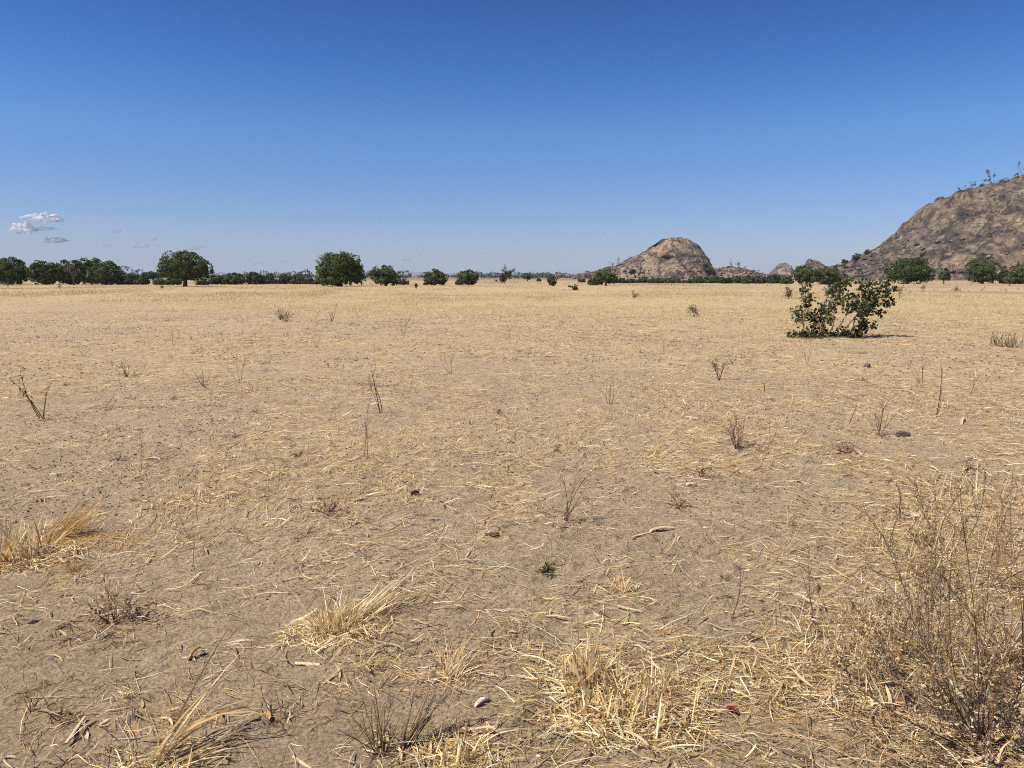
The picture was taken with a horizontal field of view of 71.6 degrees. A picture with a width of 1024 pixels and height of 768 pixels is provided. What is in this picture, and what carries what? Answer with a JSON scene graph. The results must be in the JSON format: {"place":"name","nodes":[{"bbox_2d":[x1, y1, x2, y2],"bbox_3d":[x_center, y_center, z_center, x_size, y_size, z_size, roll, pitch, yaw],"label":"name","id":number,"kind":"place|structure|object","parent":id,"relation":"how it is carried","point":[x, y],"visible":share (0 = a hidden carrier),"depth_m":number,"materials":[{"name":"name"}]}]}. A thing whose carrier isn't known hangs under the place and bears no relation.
{"place":"outdoors","nodes":[
{"label":"outdoors","id":0,"kind":"place"},
{"bbox_2d":[8,222,37,233],"bbox_3d":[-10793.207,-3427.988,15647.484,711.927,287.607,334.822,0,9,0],"label":"cloud","id":1,"kind":"structure","parent":0,"point":[20,228],"depth_m":15618.64,"materials":[{"name":"white"}]},
{"bbox_2d":[19,213,62,222],"bbox_3d":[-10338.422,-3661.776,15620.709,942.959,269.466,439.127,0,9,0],"label":"cloud","id":2,"kind":"structure","parent":0,"point":[40,219],"depth_m":15608.76,"materials":[{"name":"white"}]},
{"bbox_2d":[133,272,766,276],"bbox_3d":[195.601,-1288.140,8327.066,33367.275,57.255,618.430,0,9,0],"label":"distant ridge","id":3,"kind":"structure","parent":0,"point":[407,273],"depth_m":8274.98,"materials":[{"name":"plant"}]},
{"bbox_2d":[0,277,1023,767],"bbox_3d":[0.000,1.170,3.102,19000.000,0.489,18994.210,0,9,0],"label":"ground","id":4,"kind":"structure","parent":0,"point":[92,663],"depth_m":5.01,"materials":[{"name":"soil"}]},
{"bbox_2d":[0,256,30,284],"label":"tree","id":5,"kind":"object","parent":4,"relation":"on","point":[11,272],"visible":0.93,"depth_m":146.60,"materials":[{"name":"green plant"}]},
{"bbox_2d":[26,260,63,284],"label":"tree","id":6,"kind":"object","parent":4,"relation":"on","point":[47,273],"visible":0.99,"depth_m":144.76,"materials":[{"name":"green plant"}]},
{"bbox_2d":[0,370,94,424],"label":"dry weed","id":7,"kind":"object","parent":4,"relation":"on","point":[27,395],"visible":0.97,"depth_m":8.12,"materials":[{"name":"plant"}]},
{"bbox_2d":[0,505,94,577],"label":"grass tuft","id":8,"kind":"object","parent":4,"relation":"on","point":[29,551],"visible":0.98,"depth_m":4.09,"materials":[{"name":"plant"}]},
{"bbox_2d":[1,697,94,744],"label":"dry weed","id":9,"kind":"object","parent":4,"relation":"on","point":[61,707],"visible":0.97,"depth_m":2.66,"materials":[{"name":"plant"}]},
{"bbox_2d":[54,259,86,284],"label":"tree","id":10,"kind":"object","parent":4,"relation":"on","point":[67,278],"visible":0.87,"depth_m":146.79,"materials":[{"name":"green plant"}]},
{"bbox_2d":[33,550,110,584],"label":"grass tuft","id":11,"kind":"object","parent":4,"relation":"on","point":[76,566],"visible":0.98,"depth_m":3.93,"materials":[{"name":"plant"}]},
{"bbox_2d":[64,716,89,744],"bbox_3d":[-1.577,1.257,2.582,0.055,0.012,0.157,0,9,0],"label":"maize stub","id":12,"kind":"object","parent":4,"relation":"on","point":[72,734],"visible":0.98,"depth_m":2.57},
{"bbox_2d":[78,257,101,283],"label":"tree","id":13,"kind":"object","parent":4,"relation":"on","point":[89,263],"visible":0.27,"depth_m":154.49,"materials":[{"name":"green plant"}]},
{"bbox_2d":[37,497,152,552],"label":"grass tuft","id":14,"kind":"object","parent":4,"relation":"on","point":[69,525],"visible":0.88,"depth_m":4.44,"materials":[{"name":"plant"}]},
{"bbox_2d":[85,260,123,284],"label":"tree","id":15,"kind":"object","parent":4,"relation":"on","point":[106,273],"visible":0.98,"depth_m":142.78,"materials":[{"name":"green plant"}]},
{"bbox_2d":[41,566,182,650],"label":"dry weed","id":16,"kind":"object","parent":4,"relation":"on","point":[115,603],"visible":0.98,"depth_m":3.38,"materials":[{"name":"plant"}]},
{"bbox_2d":[100,682,147,710],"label":"grass tuft","id":17,"kind":"object","parent":4,"relation":"on","point":[124,694],"visible":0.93,"depth_m":2.76,"materials":[{"name":"plant"}]},
{"bbox_2d":[116,272,138,284],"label":"tree","id":18,"kind":"object","parent":4,"relation":"on","point":[128,278],"visible":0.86,"depth_m":144.24,"materials":[{"name":"green plant"}]},
{"bbox_2d":[85,443,190,481],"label":"dry weed","id":19,"kind":"object","parent":4,"relation":"on","point":[120,476],"visible":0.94,"depth_m":6.03,"materials":[{"name":"plant"}]},
{"bbox_2d":[133,274,150,284],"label":"tree","id":20,"kind":"object","parent":4,"relation":"on","point":[142,279],"visible":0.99,"depth_m":143.86,"materials":[{"name":"green plant"}]},
{"bbox_2d":[156,250,214,286],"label":"tree","id":21,"kind":"object","parent":4,"relation":"on","point":[180,266],"visible":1,"depth_m":116.18,"materials":[{"name":"green plant"}]},
{"bbox_2d":[132,482,252,510],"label":"grass tuft","id":22,"kind":"object","parent":4,"relation":"on","point":[194,495],"visible":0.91,"depth_m":5.15,"materials":[{"name":"plant"}]},
{"bbox_2d":[114,589,272,767],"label":"grass tuft","id":23,"kind":"object","parent":4,"relation":"on","point":[164,753],"visible":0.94,"depth_m":2.43,"materials":[{"name":"plant"}]},
{"bbox_2d":[142,709,256,767],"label":"grass tuft","id":24,"kind":"object","parent":4,"relation":"on","point":[176,762],"visible":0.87,"depth_m":2.40,"materials":[{"name":"plant"}]},
{"bbox_2d":[208,275,223,284],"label":"tree","id":25,"kind":"object","parent":4,"relation":"on","point":[216,280],"visible":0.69,"depth_m":141.68,"materials":[{"name":"green plant"}]},
{"bbox_2d":[222,272,245,284],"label":"tree","id":26,"kind":"object","parent":4,"relation":"on","point":[234,279],"visible":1,"depth_m":139.69,"materials":[{"name":"green plant"}]},
{"bbox_2d":[245,272,265,284],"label":"tree","id":27,"kind":"object","parent":4,"relation":"on","point":[255,278],"visible":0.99,"depth_m":140.61,"materials":[{"name":"green plant"}]},
{"bbox_2d":[229,680,325,734],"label":"dry weed","id":28,"kind":"object","parent":4,"relation":"on","point":[278,702],"visible":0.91,"depth_m":2.63,"materials":[{"name":"plant"}]},
{"bbox_2d":[277,275,291,283],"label":"tree","id":29,"kind":"object","parent":4,"relation":"on","point":[283,279],"visible":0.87,"depth_m":144.73,"materials":[{"name":"green plant"}]},
{"bbox_2d":[289,275,303,283],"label":"tree","id":30,"kind":"object","parent":4,"relation":"on","point":[296,280],"visible":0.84,"depth_m":142.77,"materials":[{"name":"green plant"}]},
{"bbox_2d":[310,496,350,514],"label":"dry weed","id":31,"kind":"object","parent":4,"relation":"on","point":[334,506],"visible":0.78,"depth_m":4.94,"materials":[{"name":"plant"}]},
{"bbox_2d":[261,582,405,659],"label":"grass tuft","id":32,"kind":"object","parent":4,"relation":"on","point":[332,620],"visible":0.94,"depth_m":3.26,"materials":[{"name":"plant"}]},
{"bbox_2d":[314,251,366,285],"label":"tree","id":33,"kind":"object","parent":4,"relation":"on","point":[337,269],"visible":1,"depth_m":106.96,"materials":[{"name":"green plant"}]},
{"bbox_2d":[308,631,422,698],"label":"grass tuft","id":34,"kind":"object","parent":4,"relation":"on","point":[368,667],"visible":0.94,"depth_m":2.97,"materials":[{"name":"plant"}]},
{"bbox_2d":[332,681,428,767],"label":"dry weed","id":35,"kind":"object","parent":4,"relation":"on","point":[377,751],"visible":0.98,"depth_m":2.43,"materials":[{"name":"plant"}]},
{"bbox_2d":[325,562,437,637],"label":"grass tuft","id":36,"kind":"object","parent":4,"relation":"on","point":[380,602],"visible":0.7,"depth_m":3.44,"materials":[{"name":"plant"}]},
{"bbox_2d":[368,363,394,415],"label":"dry weed","id":37,"kind":"object","parent":4,"relation":"on","point":[377,397],"visible":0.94,"depth_m":8.38,"materials":[{"name":"plant"}]},
{"bbox_2d":[366,265,401,285],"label":"tree","id":38,"kind":"object","parent":4,"relation":"on","point":[385,275],"visible":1,"depth_m":113.22,"materials":[{"name":"green plant"}]},
{"bbox_2d":[368,674,465,767],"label":"dry weed","id":39,"kind":"object","parent":4,"relation":"on","point":[418,727],"visible":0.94,"depth_m":2.50,"materials":[{"name":"plant"}]},
{"bbox_2d":[423,268,447,284],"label":"tree","id":40,"kind":"object","parent":4,"relation":"on","point":[434,278],"visible":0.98,"depth_m":121.89,"materials":[{"name":"green plant"}]},
{"bbox_2d":[395,628,509,699],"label":"grass tuft","id":41,"kind":"object","parent":4,"relation":"on","point":[456,668],"visible":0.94,"depth_m":2.91,"materials":[{"name":"plant"}]},
{"bbox_2d":[392,713,523,767],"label":"grass tuft","id":42,"kind":"object","parent":4,"relation":"on","point":[458,758],"visible":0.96,"depth_m":2.41,"materials":[{"name":"plant"}]},
{"bbox_2d":[134,268,792,278],"bbox_3d":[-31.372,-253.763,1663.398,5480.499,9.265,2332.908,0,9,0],"label":"distant woodland","id":43,"kind":"object","parent":4,"relation":"on","point":[409,275],"visible":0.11,"depth_m":585.12,"materials":[{"name":"green plant"}]},
{"bbox_2d":[458,269,478,284],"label":"tree","id":44,"kind":"object","parent":4,"relation":"on","point":[467,277],"visible":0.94,"depth_m":125.67,"materials":[{"name":"green plant"}]},
{"bbox_2d":[494,264,514,283],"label":"tree","id":45,"kind":"object","parent":4,"relation":"on","point":[503,277],"visible":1,"depth_m":147.55,"materials":[{"name":"green plant"}]},
{"bbox_2d":[455,609,555,654],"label":"grass tuft","id":46,"kind":"object","parent":4,"relation":"on","point":[519,623],"visible":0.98,"depth_m":3.27,"materials":[{"name":"plant"}]},
{"bbox_2d":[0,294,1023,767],"bbox_3d":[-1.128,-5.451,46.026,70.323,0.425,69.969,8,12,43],"label":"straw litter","id":47,"kind":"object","parent":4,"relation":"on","point":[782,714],"visible":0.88,"depth_m":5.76,"materials":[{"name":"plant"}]},
{"bbox_2d":[532,552,559,577],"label":"green weed","id":48,"kind":"object","parent":4,"relation":"on","point":[547,566],"visible":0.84,"depth_m":3.92,"materials":[{"name":"green plant"}]},
{"bbox_2d":[517,467,612,536],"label":"dry weed","id":49,"kind":"object","parent":4,"relation":"on","point":[567,516],"visible":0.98,"depth_m":4.72,"materials":[{"name":"plant"}]},
{"bbox_2d":[509,613,662,729],"bbox_3d":[0.309,1.131,2.852,0.652,0.321,0.598,0,9,0],"label":"grass tuft","id":50,"kind":"object","parent":4,"relation":"on","point":[583,671],"visible":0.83,"depth_m":2.83,"materials":[{"name":"plant"}]},
{"bbox_2d":[593,269,618,285],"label":"tree","id":51,"kind":"object","parent":4,"relation":"on","point":[601,277],"visible":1,"depth_m":116.06,"materials":[{"name":"green plant"}]},
{"bbox_2d":[587,572,659,601],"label":"grass tuft","id":52,"kind":"object","parent":4,"relation":"on","point":[623,586],"visible":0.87,"depth_m":3.69,"materials":[{"name":"plant"}]},
{"bbox_2d":[521,645,736,763],"bbox_3d":[0.425,1.209,2.655,0.824,0.303,0.636,0,9,0],"label":"grass tuft","id":53,"kind":"object","parent":4,"relation":"on","point":[658,713],"visible":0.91,"depth_m":2.62,"materials":[{"name":"plant"}]},
{"bbox_2d":[623,437,700,459],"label":"grass tuft","id":54,"kind":"object","parent":4,"relation":"on","point":[667,449],"visible":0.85,"depth_m":6.58,"materials":[{"name":"plant"}]},
{"bbox_2d":[612,654,714,731],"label":"grass tuft","id":55,"kind":"object","parent":4,"relation":"on","point":[672,682],"visible":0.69,"depth_m":2.80,"materials":[{"name":"plant"}]},
{"bbox_2d":[655,493,696,514],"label":"dry weed","id":56,"kind":"object","parent":4,"relation":"on","point":[680,505],"visible":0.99,"depth_m":5.04,"materials":[{"name":"plant"}]},
{"bbox_2d":[703,351,735,382],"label":"dry weed","id":57,"kind":"object","parent":4,"relation":"on","point":[715,365],"visible":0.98,"depth_m":11.32,"materials":[{"name":"plant"}]},
{"bbox_2d":[704,412,773,457],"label":"dry weed","id":58,"kind":"object","parent":4,"relation":"on","point":[738,441],"visible":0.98,"depth_m":6.60,"materials":[{"name":"plant"}]},
{"bbox_2d":[741,275,755,283],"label":"tree","id":59,"kind":"object","parent":4,"relation":"on","point":[748,279],"visible":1,"depth_m":147.76,"materials":[{"name":"green plant"}]},
{"bbox_2d":[672,638,868,721],"bbox_3d":[1.040,1.212,2.893,0.786,0.197,0.660,0,9,0],"label":"grass tuft","id":60,"kind":"object","parent":4,"relation":"on","point":[799,678],"visible":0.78,"depth_m":2.88,"materials":[{"name":"plant"}]},
{"bbox_2d":[766,274,781,283],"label":"tree","id":61,"kind":"object","parent":4,"relation":"on","point":[774,278],"visible":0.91,"depth_m":155.51,"materials":[{"name":"green plant"}]},
{"bbox_2d":[756,538,818,567],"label":"grass tuft","id":62,"kind":"object","parent":4,"relation":"on","point":[766,557],"visible":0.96,"depth_m":4.16,"materials":[{"name":"plant"}]},
{"bbox_2d":[769,547,815,618],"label":"dry weed","id":63,"kind":"object","parent":4,"relation":"on","point":[806,588],"visible":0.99,"depth_m":3.40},
{"bbox_2d":[793,265,821,283],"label":"tree","id":64,"kind":"object","parent":4,"relation":"on","point":[805,275],"visible":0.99,"depth_m":135.28,"materials":[{"name":"green plant"}]},
{"bbox_2d":[730,593,897,686],"bbox_3d":[1.340,1.160,3.117,0.773,0.324,0.828,0,9,0],"label":"grass tuft","id":65,"kind":"object","parent":4,"relation":"on","point":[813,641],"visible":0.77,"depth_m":3.11,"materials":[{"name":"plant"}]},
{"bbox_2d":[817,266,840,284],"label":"tree","id":66,"kind":"object","parent":4,"relation":"on","point":[828,276],"visible":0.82,"depth_m":139.25,"materials":[{"name":"green plant"}]},
{"bbox_2d":[783,276,898,339],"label":"leafy bush","id":67,"kind":"object","parent":4,"relation":"on","point":[864,308],"visible":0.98,"depth_m":18.85,"materials":[{"name":"green plant"}]},
{"bbox_2d":[808,443,891,458],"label":"dry weed","id":68,"kind":"object","parent":4,"relation":"on","point":[852,449],"visible":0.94,"depth_m":6.56,"materials":[{"name":"plant"}]},
{"bbox_2d":[809,498,919,564],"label":"grass tuft","id":69,"kind":"object","parent":4,"relation":"on","point":[869,538],"visible":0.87,"depth_m":4.31,"materials":[{"name":"plant"}]},
{"bbox_2d":[794,610,953,723],"bbox_3d":[1.454,1.069,2.834,0.633,0.360,0.612,5,10,29],"label":"dry bush","id":70,"kind":"object","parent":4,"relation":"on","point":[863,652],"visible":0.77,"depth_m":2.82,"materials":[{"name":"plant"}]},
{"bbox_2d":[847,399,909,440],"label":"dry weed","id":71,"kind":"object","parent":4,"relation":"on","point":[877,417],"visible":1,"depth_m":7.29,"materials":[{"name":"plant"}]},
{"bbox_2d":[775,641,984,762],"bbox_3d":[1.370,1.211,2.704,0.713,0.295,0.617,8,12,43],"label":"grass tuft","id":72,"kind":"object","parent":4,"relation":"on","point":[872,704],"visible":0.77,"depth_m":2.67,"materials":[{"name":"plant"}]},
{"bbox_2d":[870,661,891,709],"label":"straw stalk","id":73,"kind":"object","parent":4,"relation":"on","point":[889,695],"visible":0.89,"depth_m":2.67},
{"bbox_2d":[803,567,999,677],"bbox_3d":[1.736,1.060,3.304,0.833,0.359,0.934,-4,9,-25],"label":"grass tuft","id":74,"kind":"object","parent":4,"relation":"on","point":[867,607],"visible":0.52,"depth_m":3.32,"materials":[{"name":"plant"}]},
{"bbox_2d":[817,562,988,708],"bbox_3d":[1.659,1.016,2.960,0.672,0.550,0.666,0,9,0],"label":"dry bush","id":75,"kind":"object","parent":4,"relation":"on","point":[900,609],"visible":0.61,"depth_m":2.99,"materials":[{"name":"plant"}]},
{"bbox_2d":[891,691,914,705],"bbox_3d":[1.502,1.218,2.724,0.082,0.064,0.081,0,9,0],"label":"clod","id":76,"kind":"object","parent":4,"relation":"on","point":[901,700],"visible":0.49,"depth_m":2.72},
{"bbox_2d":[869,481,939,524],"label":"dry weed","id":77,"kind":"object","parent":4,"relation":"on","point":[899,490],"visible":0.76,"depth_m":4.80,"materials":[{"name":"plant"}]},
{"bbox_2d":[787,456,1023,767],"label":"dry bush","id":78,"kind":"object","parent":4,"relation":"on","point":[884,648],"visible":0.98,"depth_m":2.55,"materials":[{"name":"plant"}]},
{"bbox_2d":[884,257,935,283],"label":"tree","id":79,"kind":"object","parent":4,"relation":"on","point":[907,270],"visible":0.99,"depth_m":155.63,"materials":[{"name":"green plant"}]},
{"bbox_2d":[905,494,939,579],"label":"straw stalk","id":80,"kind":"object","parent":4,"relation":"on","point":[919,539],"visible":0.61,"depth_m":3.84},
{"bbox_2d":[891,710,956,737],"bbox_3d":[1.479,1.236,2.561,0.072,0.019,0.214,-8,12,-43],"label":"maize stub","id":81,"kind":"object","parent":4,"relation":"on","point":[904,716],"visible":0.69,"depth_m":2.60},
{"bbox_2d":[882,576,976,732],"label":"straw stalk","id":82,"kind":"object","parent":4,"relation":"on","point":[950,682],"visible":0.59,"depth_m":2.54,"materials":[{"name":"plant"}]},
{"bbox_2d":[890,617,972,691],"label":"straw stalk","id":83,"kind":"object","parent":4,"relation":"on","point":[949,673],"visible":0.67,"depth_m":2.80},
{"bbox_2d":[901,473,973,542],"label":"dry bush","id":84,"kind":"object","parent":4,"relation":"on","point":[935,500],"visible":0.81,"depth_m":4.40,"materials":[{"name":"plant"}]},
{"bbox_2d":[857,492,1022,566],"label":"grass tuft","id":85,"kind":"object","parent":4,"relation":"on","point":[967,530],"visible":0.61,"depth_m":4.41,"materials":[{"name":"plant"}]},
{"bbox_2d":[937,267,950,283],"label":"tree","id":86,"kind":"object","parent":4,"relation":"on","point":[944,275],"visible":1,"depth_m":163.62,"materials":[{"name":"green plant"}]},
{"bbox_2d":[919,483,981,601],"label":"straw stalk","id":87,"kind":"object","parent":4,"relation":"on","point":[948,542],"visible":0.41,"depth_m":3.62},
{"bbox_2d":[884,569,1023,711],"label":"grass tuft","id":88,"kind":"object","parent":4,"relation":"on","point":[1002,655],"visible":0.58,"depth_m":2.98,"materials":[{"name":"plant"}]},
{"bbox_2d":[888,492,1023,706],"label":"dry bush","id":89,"kind":"object","parent":4,"relation":"on","point":[993,575],"visible":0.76,"depth_m":2.93,"materials":[{"name":"plant"}]},
{"bbox_2d":[896,462,1023,521],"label":"grass tuft","id":90,"kind":"object","parent":4,"relation":"on","point":[988,495],"visible":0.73,"depth_m":5.21,"materials":[{"name":"plant"}]},
{"bbox_2d":[926,548,995,631],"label":"straw stalk","id":91,"kind":"object","parent":4,"relation":"on","point":[978,593],"visible":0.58,"depth_m":3.25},
{"bbox_2d":[902,662,1023,767],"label":"dry bush","id":92,"kind":"object","parent":4,"relation":"on","point":[971,718],"visible":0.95,"depth_m":2.42,"materials":[{"name":"plant"}]},
{"bbox_2d":[964,511,994,629],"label":"straw stalk","id":93,"kind":"object","parent":4,"relation":"on","point":[977,573],"visible":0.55,"depth_m":3.35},
{"bbox_2d":[962,256,1004,283],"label":"tree","id":94,"kind":"object","parent":4,"relation":"on","point":[981,271],"visible":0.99,"depth_m":158.50,"materials":[{"name":"green plant"}]},
{"bbox_2d":[985,729,1010,743],"bbox_3d":[1.704,1.232,2.487,0.100,0.042,0.051,-4,10,-26],"label":"husk","id":95,"kind":"object","parent":4,"relation":"on","point":[999,737],"visible":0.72,"depth_m":2.49,"materials":[{"name":"plant"}]},
{"bbox_2d":[976,331,1023,348],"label":"grass tuft","id":96,"kind":"object","parent":4,"relation":"on","point":[1012,342],"visible":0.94,"depth_m":16.61,"materials":[{"name":"plant"}]},
{"bbox_2d":[987,482,1023,593],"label":"dry bush","id":97,"kind":"object","parent":4,"relation":"on","point":[996,537],"visible":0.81,"depth_m":3.64,"materials":[{"name":"plant"}]},
{"bbox_2d":[997,266,1023,283],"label":"tree","id":98,"kind":"object","parent":4,"relation":"on","point":[1019,273],"visible":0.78,"depth_m":156.64,"materials":[{"name":"green plant"}]},
{"bbox_2d":[997,731,1023,755],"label":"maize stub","id":99,"kind":"object","parent":4,"relation":"on","point":[1015,742],"visible":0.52,"depth_m":2.45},
{"bbox_2d":[0,280,1023,378],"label":"standing grass","id":100,"kind":"structure","parent":0,"point":[3,292],"depth_m":57.43,"materials":[{"name":"plant"}]},
{"bbox_2d":[0,0,1023,273],"label":"sky","id":101,"kind":"structure","parent":0,"point":[447,136],"materials":[{"name":"blue"}]},
{"bbox_2d":[576,237,765,278],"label":"rocky dome","id":102,"kind":"structure","parent":0,"point":[672,253],"depth_m":450.49,"materials":[{"name":"stone"}]},
{"bbox_2d":[572,264,781,278],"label":"boulder scree","id":103,"kind":"structure","parent":102,"relation":"on","point":[757,275],"depth_m":461.18,"materials":[{"name":"stone"}]},
{"bbox_2d":[766,263,793,276],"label":"dome","id":104,"kind":"structure","parent":0,"point":[786,268],"depth_m":1452.82,"materials":[{"name":"stone"}]},
{"bbox_2d":[804,259,848,279],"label":"rock hump","id":105,"kind":"object","parent":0,"point":[817,265],"visible":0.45,"depth_m":321.43,"materials":[{"name":"stone"}]},
{"bbox_2d":[837,175,1023,279],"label":"rocky hill","id":106,"kind":"structure","parent":0,"point":[941,220],"depth_m":381.88,"materials":[{"name":"stone"}]},
{"bbox_2d":[834,234,1023,279],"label":"boulder rubble","id":107,"kind":"object","parent":106,"relation":"on","point":[922,253],"visible":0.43,"depth_m":378.18,"materials":[{"name":"stone"}]},
{"bbox_2d":[841,190,1019,278],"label":"hill scrub","id":108,"kind":"object","parent":106,"relation":"on","point":[935,238],"visible":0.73,"depth_m":383.25,"materials":[{"name":"green plant"}]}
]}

